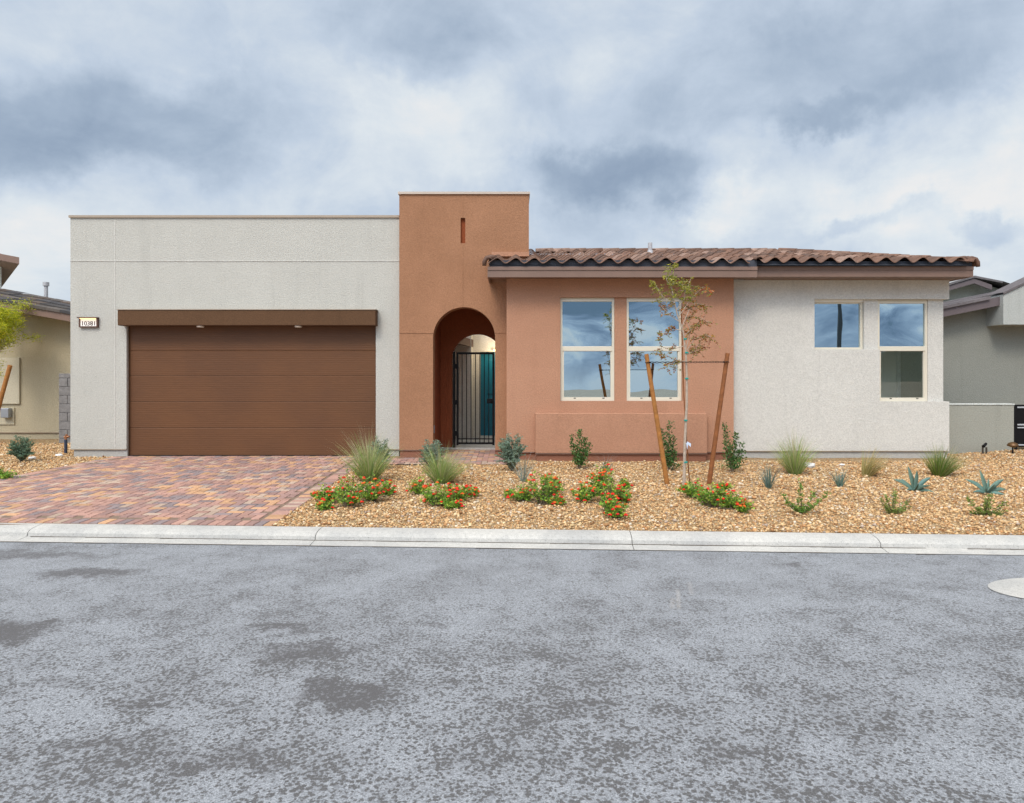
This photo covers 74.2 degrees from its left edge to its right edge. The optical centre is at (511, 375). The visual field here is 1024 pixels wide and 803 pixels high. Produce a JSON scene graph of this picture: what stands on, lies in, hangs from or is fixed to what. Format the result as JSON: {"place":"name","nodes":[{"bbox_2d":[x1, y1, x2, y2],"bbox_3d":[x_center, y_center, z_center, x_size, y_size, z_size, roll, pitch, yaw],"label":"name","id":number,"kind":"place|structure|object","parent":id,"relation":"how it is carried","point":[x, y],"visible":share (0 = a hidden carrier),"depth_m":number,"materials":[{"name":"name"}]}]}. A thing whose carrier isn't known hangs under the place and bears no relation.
{"place":"outdoors","nodes":[
{"label":"outdoors","id":0,"kind":"place"},
{"bbox_2d":[0,449,517,525],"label":"driveway","id":1,"kind":"structure","parent":0,"point":[192,490],"depth_m":9.71,"materials":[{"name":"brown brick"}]},
{"bbox_2d":[0,542,1023,802],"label":"road","id":2,"kind":"structure","parent":0,"point":[218,674],"depth_m":3.90,"materials":[{"name":"grey asphalt"}]},
{"bbox_2d":[0,523,1023,555],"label":"kerb","id":3,"kind":"structure","parent":2,"relation":"on","point":[948,544],"depth_m":7.15,"materials":[{"name":"concrete"}]},
{"bbox_2d":[0,536,1023,554],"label":"gutter grit","id":4,"kind":"object","parent":2,"relation":"on","point":[490,542],"visible":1,"depth_m":7.07,"materials":[{"name":"grey concrete"}]},
{"bbox_2d":[988,578,1023,597],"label":"manhole collar","id":5,"kind":"object","parent":2,"relation":"on","point":[1014,587],"visible":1,"depth_m":5.62,"materials":[{"name":"concrete"}]},
{"bbox_2d":[0,439,1023,534],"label":"gravel yard","id":6,"kind":"structure","parent":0,"point":[49,441],"depth_m":8.66,"materials":[{"name":"beige gravel"}]},
{"bbox_2d":[0,365,11,409],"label":"tree stake","id":7,"kind":"object","parent":6,"relation":"on","point":[5,380],"visible":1,"depth_m":15.41,"materials":[{"name":"brown wood"}]},
{"bbox_2d":[0,466,19,478],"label":"lantana","id":8,"kind":"object","parent":6,"relation":"on","point":[3,475],"visible":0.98,"depth_m":10.58,"materials":[{"name":"green plant"}]},
{"bbox_2d":[6,435,36,461],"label":"sage bush","id":9,"kind":"object","parent":6,"relation":"on","point":[20,451],"visible":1,"depth_m":12.27,"materials":[{"name":"green plant"}]},
{"bbox_2d":[0,294,45,376],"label":"tree","id":10,"kind":"object","parent":6,"relation":"on","point":[8,320],"visible":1,"depth_m":15.62,"materials":[{"name":"green plant"}]},
{"bbox_2d":[59,373,69,442],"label":"block wall","id":11,"kind":"structure","parent":6,"relation":"on","point":[64,404],"depth_m":15.70,"materials":[{"name":"grey concrete"}]},
{"bbox_2d":[64,434,69,452],"bbox_3d":[-8.818,1.351,13.397,0.104,0.387,0.056,0,0,0],"label":"standpipe","id":12,"kind":"object","parent":6,"relation":"on","point":[66,436],"visible":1,"depth_m":13.38,"materials":[{"name":"blue metal"}]},
{"bbox_2d":[310,469,396,510],"bbox_3d":[-2.154,1.411,8.801,1.191,0.503,1.128,0,0,0],"label":"lantana","id":13,"kind":"object","parent":6,"relation":"on","point":[369,493],"visible":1,"depth_m":8.68,"materials":[{"name":"green plant"}]},
{"bbox_2d":[324,422,404,482],"bbox_3d":[-2.266,1.146,10.262,1.488,0.972,1.489,0,0,-43],"label":"grass clump","id":14,"kind":"object","parent":6,"relation":"on","point":[367,468],"visible":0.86,"depth_m":10.27,"materials":[{"name":"green plant"}]},
{"bbox_2d":[367,435,390,464],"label":"sage bush","id":15,"kind":"object","parent":6,"relation":"on","point":[382,447],"visible":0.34,"depth_m":11.45,"materials":[{"name":"green plant"}]},
{"bbox_2d":[419,439,444,469],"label":"sage bush","id":16,"kind":"object","parent":6,"relation":"on","point":[433,448],"visible":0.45,"depth_m":11.19,"materials":[{"name":"green plant"}]},
{"bbox_2d":[405,473,480,508],"bbox_3d":[-0.948,1.487,8.875,1.042,0.369,1.086,0,0,0],"label":"lantana","id":17,"kind":"object","parent":6,"relation":"on","point":[449,494],"visible":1,"depth_m":8.65,"materials":[{"name":"green plant"}]},
{"bbox_2d":[406,439,482,483],"bbox_3d":[-0.980,1.250,10.131,1.343,0.755,1.251,0,0,0],"label":"grass clump","id":18,"kind":"object","parent":6,"relation":"on","point":[447,471],"visible":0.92,"depth_m":10.06,"materials":[{"name":"green plant"}]},
{"bbox_2d":[494,432,527,470],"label":"sage bush","id":19,"kind":"object","parent":6,"relation":"on","point":[508,451],"visible":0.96,"depth_m":11.16,"materials":[{"name":"green plant"}]},
{"bbox_2d":[68,192,979,461],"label":"house","id":20,"kind":"structure","parent":6,"relation":"on","point":[461,320],"depth_m":12.85,"materials":[{"name":"beige paint"}]},
{"bbox_2d":[130,326,375,455],"bbox_3d":[-5.014,0.226,13.113,4.853,2.659,0.054,0,0,0],"label":"garage door","id":21,"kind":"structure","parent":20,"relation":"in","point":[206,390],"depth_m":13.09,"materials":[{"name":"brown metal"}]},
{"bbox_2d":[481,352,494,435],"bbox_3d":[-0.275,0.455,17.023,1.030,2.100,0.075,0,0,0],"label":"front door","id":22,"kind":"structure","parent":20,"relation":"in","point":[482,355],"depth_m":17.00,"materials":[{"name":"teal paint"}]},
{"bbox_2d":[560,298,613,400],"bbox_3d":[1.398,-0.490,12.594,1.007,1.916,0.076,0,0,0],"label":"window","id":23,"kind":"structure","parent":20,"relation":"in","point":[586,324],"depth_m":12.60,"materials":[{"name":"glass"}]},
{"bbox_2d":[627,298,681,400],"bbox_3d":[2.639,-0.490,12.594,1.024,1.916,0.076,0,0,0],"label":"window","id":24,"kind":"structure","parent":20,"relation":"in","point":[644,321],"depth_m":12.60,"materials":[{"name":"glass"}]},
{"bbox_2d":[815,302,861,348],"bbox_3d":[6.165,-0.966,12.865,0.970,0.942,0.070,0,0,0],"label":"window","id":25,"kind":"structure","parent":20,"relation":"in","point":[838,325],"depth_m":12.87,"materials":[{"name":"glass"}]},
{"bbox_2d":[878,300,926,400],"bbox_3d":[7.377,-0.476,12.814,0.944,1.921,0.076,0,0,0],"label":"window","id":26,"kind":"structure","parent":20,"relation":"in","point":[902,324],"depth_m":12.82,"materials":[{"name":"glass"}]},
{"bbox_2d":[508,453,541,481],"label":"yucca","id":27,"kind":"object","parent":6,"relation":"on","point":[521,476],"visible":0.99,"depth_m":10.24,"materials":[{"name":"green plant"}]},
{"bbox_2d":[502,469,566,504],"bbox_3d":[0.306,1.423,8.895,0.887,0.451,0.968,0,0,0],"label":"lantana","id":28,"kind":"object","parent":6,"relation":"on","point":[553,487],"visible":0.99,"depth_m":8.63,"materials":[{"name":"green plant"}]},
{"bbox_2d":[569,429,592,468],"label":"evergreen shrub","id":29,"kind":"object","parent":6,"relation":"on","point":[578,458],"visible":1,"depth_m":11.41,"materials":[{"name":"green plant"}]},
{"bbox_2d":[569,462,632,518],"bbox_3d":[1.156,1.387,8.814,0.812,0.546,2.118,0,0,11],"label":"lantana","id":30,"kind":"object","parent":6,"relation":"on","point":[609,498],"visible":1,"depth_m":8.70,"materials":[{"name":"green plant"}]},
{"bbox_2d":[596,458,612,471],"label":"yucca","id":31,"kind":"object","parent":6,"relation":"on","point":[605,464],"visible":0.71,"depth_m":11.20,"materials":[{"name":"green plant"}]},
{"bbox_2d":[644,354,669,484],"bbox_3d":[2.146,0.678,9.985,0.397,2.002,0.069,0,0,-9],"label":"tree stake","id":32,"kind":"object","parent":6,"relation":"on","point":[658,430],"visible":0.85,"depth_m":9.96,"materials":[{"name":"brown wood"}]},
{"bbox_2d":[645,361,728,362],"bbox_3d":[2.581,-0.197,9.960,1.240,0.034,0.107,0,0,0],"label":"tree tie","id":33,"kind":"object","parent":32,"relation":"attached to","point":[694,362],"visible":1,"depth_m":9.92,"materials":[{"name":"black rubber"}]},
{"bbox_2d":[659,420,681,469],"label":"evergreen shrub","id":34,"kind":"object","parent":6,"relation":"on","point":[669,459],"visible":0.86,"depth_m":11.27,"materials":[{"name":"green plant"}]},
{"bbox_2d":[649,263,720,484],"bbox_3d":[2.539,0.009,9.966,1.020,3.282,0.565,0,0,0],"label":"tree","id":35,"kind":"object","parent":6,"relation":"on","point":[681,285],"visible":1,"depth_m":9.95,"materials":[{"name":"green plant"}]},
{"bbox_2d":[676,478,754,512],"bbox_3d":[2.655,1.499,9.035,0.869,0.327,1.859,0,0,10],"label":"lantana","id":36,"kind":"object","parent":6,"relation":"on","point":[727,500],"visible":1,"depth_m":8.45,"materials":[{"name":"green plant"}]},
{"bbox_2d":[707,353,729,484],"bbox_3d":[3.052,0.678,10.034,0.346,2.029,0.070,0,0,31],"label":"tree stake","id":37,"kind":"object","parent":6,"relation":"on","point":[716,430],"visible":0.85,"depth_m":10.01,"materials":[{"name":"brown wood"}]},
{"bbox_2d":[719,422,746,471],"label":"evergreen shrub","id":38,"kind":"object","parent":6,"relation":"on","point":[730,461],"visible":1,"depth_m":11.06,"materials":[{"name":"green plant"}]},
{"bbox_2d":[745,457,784,488],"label":"yucca","id":39,"kind":"object","parent":6,"relation":"on","point":[768,483],"visible":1,"depth_m":9.77,"materials":[{"name":"green plant"}]},
{"bbox_2d":[754,426,831,474],"bbox_3d":[4.580,1.193,11.014,1.352,0.832,1.199,0,0,0],"label":"grass clump","id":40,"kind":"object","parent":6,"relation":"on","point":[794,462],"visible":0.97,"depth_m":10.89,"materials":[{"name":"green plant"}]},
{"bbox_2d":[780,478,830,513],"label":"groundcover sprig","id":41,"kind":"object","parent":6,"relation":"on","point":[804,509],"visible":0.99,"depth_m":8.06,"materials":[{"name":"green plant"}]},
{"bbox_2d":[806,462,814,467],"bbox_3d":[5.071,1.537,11.584,0.234,0.111,0.172,0,0,0],"label":"rock","id":42,"kind":"object","parent":6,"relation":"on","point":[811,465],"visible":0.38,"depth_m":11.52,"materials":[{"name":"white stone"}]},
{"bbox_2d":[822,466,857,486],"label":"yucca","id":43,"kind":"object","parent":6,"relation":"on","point":[840,482],"visible":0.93,"depth_m":9.78,"materials":[{"name":"green plant"}]},
{"bbox_2d":[854,445,896,476],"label":"grass clump","id":44,"kind":"object","parent":6,"relation":"on","point":[868,470],"visible":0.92,"depth_m":10.73,"materials":[{"name":"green plant"}]},
{"bbox_2d":[880,488,912,513],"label":"groundcover sprig","id":45,"kind":"object","parent":6,"relation":"on","point":[898,510],"visible":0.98,"depth_m":8.12,"materials":[{"name":"green plant"}]},
{"bbox_2d":[893,467,932,491],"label":"agave","id":46,"kind":"object","parent":6,"relation":"on","point":[917,486],"visible":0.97,"depth_m":9.55,"materials":[{"name":"green plant"}]},
{"bbox_2d":[910,438,969,476],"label":"grass clump","id":47,"kind":"object","parent":6,"relation":"on","point":[939,466],"visible":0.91,"depth_m":10.68,"materials":[{"name":"green plant"}]},
{"bbox_2d":[947,403,1014,453],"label":"garden wall","id":48,"kind":"structure","parent":6,"relation":"on","point":[974,427],"depth_m":13.25,"materials":[{"name":"grey paint"}]},
{"bbox_2d":[1014,405,1023,449],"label":"metal gate","id":49,"kind":"structure","parent":48,"relation":"attached to","point":[1019,425],"depth_m":13.30,"materials":[{"name":"black metal"}]},
{"bbox_2d":[982,443,986,453],"bbox_3d":[9.078,1.402,12.998,0.126,0.230,0.068,0,0,-29],"label":"spotlight","id":50,"kind":"object","parent":6,"relation":"on","point":[984,445],"visible":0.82,"depth_m":12.98,"materials":[{"name":"brown metal"}]},
{"bbox_2d":[965,471,1005,494],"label":"agave","id":51,"kind":"object","parent":6,"relation":"on","point":[989,489],"visible":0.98,"depth_m":9.27,"materials":[{"name":"green plant"}]},
{"bbox_2d":[966,492,1008,515],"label":"groundcover sprig","id":52,"kind":"object","parent":6,"relation":"on","point":[985,511],"visible":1,"depth_m":8.01,"materials":[{"name":"green plant"}]},
{"bbox_2d":[1007,442,1018,453],"bbox_3d":[9.550,1.388,12.900,0.187,0.245,0.190,0,0,0],"label":"garden light","id":53,"kind":"object","parent":6,"relation":"on","point":[1012,444],"visible":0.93,"depth_m":12.86,"materials":[{"name":"brown metal"}]},
{"bbox_2d":[0,0,1023,300],"label":"sky","id":54,"kind":"structure","parent":0,"point":[871,126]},
{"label":"outer yard","id":55,"kind":"structure","parent":0,"visible":0},
{"bbox_2d":[0,253,69,438],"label":"house","id":56,"kind":"structure","parent":55,"relation":"on","point":[30,406],"depth_m":16.60,"materials":[{"name":"beige paint"}]},
{"bbox_2d":[943,276,1023,404],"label":"house","id":57,"kind":"structure","parent":55,"relation":"on","point":[983,339],"depth_m":14.60,"materials":[{"name":"grey paint"}]}
]}

